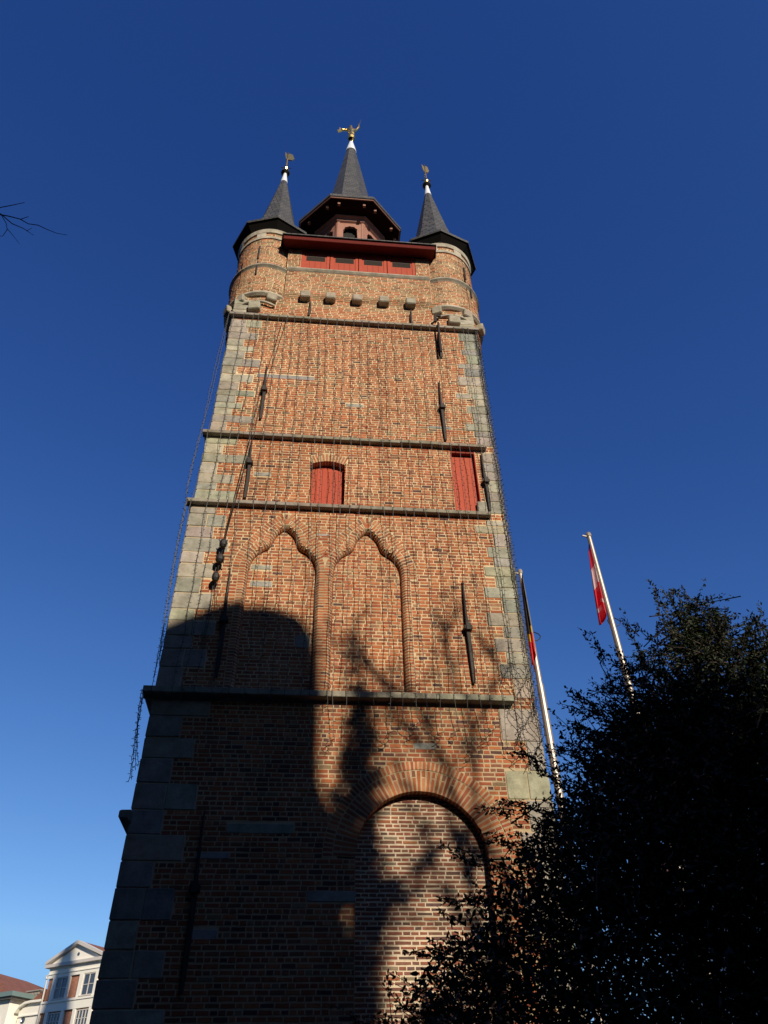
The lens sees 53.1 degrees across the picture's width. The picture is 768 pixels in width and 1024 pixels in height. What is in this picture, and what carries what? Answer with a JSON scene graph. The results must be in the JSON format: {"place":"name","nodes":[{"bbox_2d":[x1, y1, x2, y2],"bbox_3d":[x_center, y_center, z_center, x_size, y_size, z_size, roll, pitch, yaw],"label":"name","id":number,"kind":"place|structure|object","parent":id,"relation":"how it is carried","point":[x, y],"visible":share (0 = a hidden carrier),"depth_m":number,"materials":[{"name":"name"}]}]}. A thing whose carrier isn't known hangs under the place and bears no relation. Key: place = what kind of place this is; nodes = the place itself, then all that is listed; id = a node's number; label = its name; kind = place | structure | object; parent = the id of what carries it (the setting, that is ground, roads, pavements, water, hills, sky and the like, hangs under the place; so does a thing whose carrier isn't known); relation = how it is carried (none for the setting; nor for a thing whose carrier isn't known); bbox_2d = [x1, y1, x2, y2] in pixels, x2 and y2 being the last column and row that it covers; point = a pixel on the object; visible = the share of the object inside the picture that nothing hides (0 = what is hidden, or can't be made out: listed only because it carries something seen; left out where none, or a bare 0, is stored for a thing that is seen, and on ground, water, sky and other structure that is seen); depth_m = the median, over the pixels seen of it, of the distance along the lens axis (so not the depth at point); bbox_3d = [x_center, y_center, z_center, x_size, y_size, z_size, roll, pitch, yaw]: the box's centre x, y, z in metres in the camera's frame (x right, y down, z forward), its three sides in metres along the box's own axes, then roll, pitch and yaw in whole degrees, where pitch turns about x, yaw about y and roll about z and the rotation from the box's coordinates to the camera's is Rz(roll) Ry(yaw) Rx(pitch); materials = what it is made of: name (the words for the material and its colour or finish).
{"place":"outdoors","nodes":[
{"label":"outdoors","id":0,"kind":"place"},
{"bbox_2d":[0,0,767,1022],"label":"sky","id":1,"kind":"structure","parent":0,"point":[601,165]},
{"bbox_2d":[667,828,763,1023],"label":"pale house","id":2,"kind":"structure","parent":0,"point":[724,930],"depth_m":36.41,"materials":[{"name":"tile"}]},
{"label":"ground","id":3,"kind":"structure","parent":0,"visible":0},
{"bbox_2d":[0,974,46,1023],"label":"hipped roof house","id":4,"kind":"structure","parent":3,"relation":"on","point":[14,995],"depth_m":54.49,"materials":[{"name":"tile"}]},
{"bbox_2d":[15,989,46,1023],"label":"curved gable house","id":5,"kind":"structure","parent":3,"relation":"on","point":[27,1011],"depth_m":53.81,"materials":[{"name":"paint"}]},
{"bbox_2d":[0,202,65,242],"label":"bare tree","id":6,"kind":"object","parent":3,"relation":"on","point":[2,215],"visible":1,"depth_m":11.07,"materials":[{"name":"brown plant"}]},
{"bbox_2d":[36,940,104,1023],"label":"pediment house","id":7,"kind":"structure","parent":3,"relation":"on","point":[74,967],"depth_m":53.26,"materials":[{"name":"paint"}]},
{"bbox_2d":[47,1012,60,1023],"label":"window","id":8,"kind":"structure","parent":7,"relation":"in","point":[53,1018],"depth_m":52.40,"materials":[{"name":"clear glass"}]},
{"bbox_2d":[53,976,67,998],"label":"window","id":9,"kind":"structure","parent":7,"relation":"in","point":[61,983],"depth_m":53.59,"materials":[{"name":"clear glass"}]},
{"bbox_2d":[74,1008,88,1023],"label":"window","id":10,"kind":"structure","parent":7,"relation":"in","point":[81,1014],"depth_m":51.46,"materials":[{"name":"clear glass"}]},
{"bbox_2d":[80,972,95,994],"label":"window","id":11,"kind":"structure","parent":7,"relation":"in","point":[88,980],"depth_m":52.72,"materials":[{"name":"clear glass"}]},
{"bbox_2d":[89,141,586,1023],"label":"belfry tower","id":12,"kind":"structure","parent":3,"relation":"on","point":[281,863],"depth_m":14.71,"materials":[{"name":"brick"}]},
{"bbox_2d":[126,690,141,781],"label":"light strand","id":13,"kind":"object","parent":12,"relation":"hanging from","point":[134,737],"visible":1,"depth_m":13.26,"materials":[{"name":"metal"}]},
{"bbox_2d":[131,691,143,779],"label":"light strand","id":14,"kind":"object","parent":12,"relation":"hanging from","point":[135,740],"visible":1,"depth_m":13.19,"materials":[{"name":"metal"}]},
{"bbox_2d":[133,690,144,769],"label":"light strand","id":15,"kind":"object","parent":12,"relation":"hanging from","point":[137,731],"visible":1,"depth_m":13.29,"materials":[{"name":"metal"}]},
{"bbox_2d":[135,690,145,765],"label":"light strand","id":16,"kind":"object","parent":12,"relation":"hanging from","point":[137,732],"visible":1,"depth_m":13.32,"materials":[{"name":"metal"}]},
{"bbox_2d":[153,497,188,677],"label":"light strand","id":17,"kind":"object","parent":12,"relation":"hanging from","point":[169,587],"visible":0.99,"depth_m":15.36,"materials":[{"name":"metal"}]},
{"bbox_2d":[157,500,186,655],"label":"light strand","id":18,"kind":"object","parent":12,"relation":"hanging from","point":[170,581],"visible":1,"depth_m":15.42,"materials":[{"name":"metal"}]},
{"bbox_2d":[157,497,188,663],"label":"light strand","id":19,"kind":"object","parent":12,"relation":"hanging from","point":[171,583],"visible":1,"depth_m":15.54,"materials":[{"name":"plastic"}]},
{"bbox_2d":[150,313,233,689],"bbox_3d":[-4.195,-1.206,17.736,0.278,11.918,0.145,3,-41,-5],"label":"light strand","id":20,"kind":"object","parent":12,"relation":"hanging from","point":[189,508],"visible":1,"depth_m":16.64,"materials":[{"name":"plastic"}]},
{"bbox_2d":[169,313,244,701],"bbox_3d":[-3.869,-1.124,17.704,0.231,12.081,0.149,3,-41,-5],"label":"light strand","id":21,"kind":"object","parent":12,"relation":"hanging from","point":[204,518],"visible":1,"depth_m":16.45,"materials":[{"name":"plastic"}]},
{"bbox_2d":[185,314,229,494],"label":"light strand","id":22,"kind":"object","parent":12,"relation":"hanging from","point":[209,401],"visible":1,"depth_m":19.07,"materials":[{"name":"plastic"}]},
{"bbox_2d":[186,312,228,493],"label":"light strand","id":23,"kind":"object","parent":12,"relation":"hanging from","point":[207,403],"visible":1,"depth_m":19.06,"materials":[{"name":"plastic"}]},
{"bbox_2d":[179,313,254,702],"bbox_3d":[-3.651,-1.117,17.714,0.311,12.077,0.163,3,-41,-5],"label":"light strand","id":24,"kind":"object","parent":12,"relation":"hanging from","point":[214,519],"visible":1,"depth_m":16.45,"materials":[{"name":"plastic"}]},
{"bbox_2d":[192,314,259,689],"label":"light strand","id":25,"kind":"object","parent":12,"relation":"hanging from","point":[227,505],"visible":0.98,"depth_m":17.00,"materials":[{"name":"metal"}]},
{"bbox_2d":[210,315,269,693],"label":"light strand","id":26,"kind":"object","parent":12,"relation":"hanging from","point":[239,499],"visible":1,"depth_m":17.14,"materials":[{"name":"metal"}]},
{"bbox_2d":[205,316,287,635],"bbox_3d":[-3.092,-1.596,18.189,0.956,10.501,0.180,3,-41,-5],"label":"power cable","id":27,"kind":"object","parent":12,"relation":"attached to","point":[220,557],"visible":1,"depth_m":16.38,"materials":[{"name":"metal"}]},
{"bbox_2d":[226,318,278,703],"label":"light strand","id":28,"kind":"object","parent":12,"relation":"hanging from","point":[252,523],"visible":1,"depth_m":16.80,"materials":[{"name":"metal"}]},
{"bbox_2d":[243,316,288,702],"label":"light strand","id":29,"kind":"object","parent":12,"relation":"hanging from","point":[262,527],"visible":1,"depth_m":16.47,"materials":[{"name":"metal"}]},
{"bbox_2d":[258,316,295,691],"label":"light strand","id":30,"kind":"object","parent":12,"relation":"hanging from","point":[275,506],"visible":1,"depth_m":16.95,"materials":[{"name":"metal"}]},
{"bbox_2d":[268,316,303,702],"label":"light strand","id":31,"kind":"object","parent":12,"relation":"hanging from","point":[284,531],"visible":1,"depth_m":16.55,"materials":[{"name":"metal"}]},
{"bbox_2d":[283,317,312,695],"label":"light strand","id":32,"kind":"object","parent":12,"relation":"hanging from","point":[300,512],"visible":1,"depth_m":16.73,"materials":[{"name":"metal"}]},
{"bbox_2d":[298,318,321,695],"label":"light strand","id":33,"kind":"object","parent":12,"relation":"hanging from","point":[311,504],"visible":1,"depth_m":17.25,"materials":[{"name":"metal"}]},
{"bbox_2d":[307,319,328,705],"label":"light strand","id":34,"kind":"object","parent":12,"relation":"hanging from","point":[319,518],"visible":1,"depth_m":16.83,"materials":[{"name":"metal"}]},
{"bbox_2d":[309,454,347,504],"bbox_3d":[-1.319,-0.677,17.965,0.953,1.715,0.212,3,-41,-5],"label":"window","id":35,"kind":"structure","parent":12,"relation":"in","point":[328,470],"depth_m":18.12,"materials":[{"name":"wood"}]},
{"bbox_2d":[326,318,338,704],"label":"light strand","id":36,"kind":"object","parent":12,"relation":"hanging from","point":[333,517],"visible":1,"depth_m":16.97,"materials":[{"name":"metal"}]},
{"bbox_2d":[324,320,345,751],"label":"light strand","id":37,"kind":"object","parent":12,"relation":"hanging from","point":[338,549],"visible":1,"depth_m":16.36,"materials":[{"name":"metal"}]},
{"bbox_2d":[341,323,354,754],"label":"light strand","id":38,"kind":"object","parent":12,"relation":"hanging from","point":[348,565],"visible":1,"depth_m":16.09,"materials":[{"name":"metal"}]},
{"bbox_2d":[337,121,360,141],"bbox_3d":[-1.759,-19.283,38.855,1.221,2.764,0.377,3,-41,-5],"label":"statue","id":39,"kind":"object","parent":12,"relation":"on","point":[351,130],"visible":0.9,"depth_m":38.60,"materials":[{"name":"gold metal"}]},
{"bbox_2d":[354,325,364,746],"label":"light strand","id":40,"kind":"object","parent":12,"relation":"hanging from","point":[359,537],"visible":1,"depth_m":16.63,"materials":[{"name":"metal"}]},
{"bbox_2d":[367,320,385,745],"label":"light strand","id":41,"kind":"object","parent":12,"relation":"hanging from","point":[371,558],"visible":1,"depth_m":16.11,"materials":[{"name":"metal"}]},
{"bbox_2d":[376,322,395,746],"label":"light strand","id":42,"kind":"object","parent":12,"relation":"hanging from","point":[386,554],"visible":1,"depth_m":16.27,"materials":[{"name":"metal"}]},
{"bbox_2d":[385,323,410,741],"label":"light strand","id":43,"kind":"object","parent":12,"relation":"hanging from","point":[395,547],"visible":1,"depth_m":16.81,"materials":[{"name":"metal"}]},
{"bbox_2d":[393,323,419,736],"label":"light strand","id":44,"kind":"object","parent":12,"relation":"hanging from","point":[407,536],"visible":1,"depth_m":16.43,"materials":[{"name":"metal"}]},
{"bbox_2d":[402,323,435,737],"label":"light strand","id":45,"kind":"object","parent":12,"relation":"hanging from","point":[416,566],"visible":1,"depth_m":16.14,"materials":[{"name":"metal"}]},
{"bbox_2d":[411,324,444,746],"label":"light strand","id":46,"kind":"object","parent":12,"relation":"hanging from","point":[429,563],"visible":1,"depth_m":16.10,"materials":[{"name":"metal"}]},
{"bbox_2d":[420,326,459,742],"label":"light strand","id":47,"kind":"object","parent":12,"relation":"hanging from","point":[440,545],"visible":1,"depth_m":16.73,"materials":[{"name":"metal"}]},
{"bbox_2d":[429,339,474,763],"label":"light strand","id":48,"kind":"object","parent":12,"relation":"hanging from","point":[453,566],"visible":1,"depth_m":16.33,"materials":[{"name":"metal"}]},
{"bbox_2d":[436,327,485,751],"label":"light strand","id":49,"kind":"object","parent":12,"relation":"hanging from","point":[464,565],"visible":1,"depth_m":16.50,"materials":[{"name":"metal"}]},
{"bbox_2d":[450,451,480,510],"bbox_3d":[1.934,-0.669,18.350,0.620,1.990,0.204,3,-41,-5],"label":"loading door","id":50,"kind":"structure","parent":12,"relation":"in","point":[466,465],"depth_m":18.41,"materials":[{"name":"red wood"}]},
{"bbox_2d":[444,326,495,743],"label":"light strand","id":51,"kind":"object","parent":12,"relation":"hanging from","point":[471,547],"visible":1,"depth_m":16.77,"materials":[{"name":"metal"}]},
{"bbox_2d":[453,327,516,765],"bbox_3d":[2.160,-0.462,17.860,0.225,13.104,0.152,3,-41,-5],"label":"light strand","id":52,"kind":"object","parent":12,"relation":"hanging from","point":[482,559],"visible":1,"depth_m":16.59,"materials":[{"name":"metal"}]},
{"bbox_2d":[462,328,525,759],"bbox_3d":[2.346,-0.489,17.912,0.284,12.990,0.145,3,-41,-5],"label":"light strand","id":53,"kind":"object","parent":12,"relation":"hanging from","point":[496,552],"visible":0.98,"depth_m":16.59,"materials":[{"name":"metal"}]},
{"bbox_2d":[467,328,525,739],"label":"light strand","id":54,"kind":"object","parent":12,"relation":"hanging from","point":[498,549],"visible":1,"depth_m":16.73,"materials":[{"name":"metal"}]},
{"bbox_2d":[477,331,533,719],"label":"light strand","id":55,"kind":"object","parent":12,"relation":"hanging from","point":[510,549],"visible":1,"depth_m":16.59,"materials":[{"name":"metal"}]},
{"bbox_2d":[476,331,538,712],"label":"light strand","id":56,"kind":"object","parent":12,"relation":"hanging from","point":[507,531],"visible":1,"depth_m":17.15,"materials":[{"name":"metal"}]},
{"bbox_2d":[474,329,542,736],"bbox_3d":[2.738,-0.570,18.096,0.136,12.419,0.114,3,-41,-5],"label":"light strand","id":57,"kind":"object","parent":12,"relation":"hanging from","point":[510,545],"visible":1,"depth_m":16.87,"materials":[{"name":"metal"}]},
{"bbox_2d":[476,330,542,731],"bbox_3d":[2.806,-0.600,18.135,0.115,12.296,0.110,3,-41,-5],"label":"light strand","id":58,"kind":"object","parent":12,"relation":"hanging from","point":[512,547],"visible":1,"depth_m":16.77,"materials":[{"name":"metal"}]},
{"bbox_2d":[475,330,545,744],"bbox_3d":[2.784,-0.512,18.055,0.122,12.532,0.107,3,-41,-5],"label":"light strand","id":59,"kind":"object","parent":12,"relation":"hanging from","point":[513,554],"visible":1,"depth_m":16.68,"materials":[{"name":"metal"}]},
{"bbox_2d":[498,662,529,768],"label":"light strand","id":60,"kind":"object","parent":12,"relation":"hanging from","point":[511,710],"visible":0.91,"depth_m":14.31,"materials":[{"name":"metal"}]},
{"bbox_2d":[507,663,535,769],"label":"light strand","id":61,"kind":"object","parent":12,"relation":"hanging from","point":[519,709],"visible":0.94,"depth_m":14.35,"materials":[{"name":"metal"}]},
{"bbox_2d":[510,662,549,769],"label":"light strand","id":62,"kind":"object","parent":12,"relation":"hanging from","point":[530,713],"visible":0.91,"depth_m":14.22,"materials":[{"name":"metal"}]},
{"bbox_2d":[519,664,555,769],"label":"light strand","id":63,"kind":"object","parent":12,"relation":"hanging from","point":[535,712],"visible":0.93,"depth_m":14.32,"materials":[{"name":"metal"}]},
{"bbox_2d":[330,578,767,1023],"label":"evergreen tree","id":64,"kind":"object","parent":3,"relation":"on","point":[687,780],"visible":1,"depth_m":6.17,"materials":[{"name":"green plant"}]},
{"bbox_2d":[516,569,601,1023],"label":"flagpole","id":65,"kind":"object","parent":3,"relation":"on","point":[545,713],"visible":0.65,"depth_m":15.54,"materials":[{"name":"metal"}]},
{"bbox_2d":[521,575,535,668],"bbox_3d":[3.103,2.342,16.637,0.128,2.500,0.226,3,-41,-5],"label":"flag","id":66,"kind":"object","parent":65,"relation":"attached to","point":[530,634],"visible":0.97,"depth_m":16.48,"materials":[{"name":"fabric"}]},
{"bbox_2d":[582,532,710,973],"bbox_3d":[5.199,5.618,14.425,0.437,13.581,0.184,3,-41,-5],"label":"flagpole","id":67,"kind":"object","parent":3,"relation":"on","point":[611,618],"visible":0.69,"depth_m":17.37,"materials":[{"name":"metal"}]},
{"bbox_2d":[588,544,606,624],"bbox_3d":[4.887,1.648,17.841,0.262,2.438,0.226,3,-41,-5],"label":"flag","id":68,"kind":"object","parent":67,"relation":"attached to","point":[600,607],"visible":1,"depth_m":17.66,"materials":[{"name":"red fabric"}]}
]}

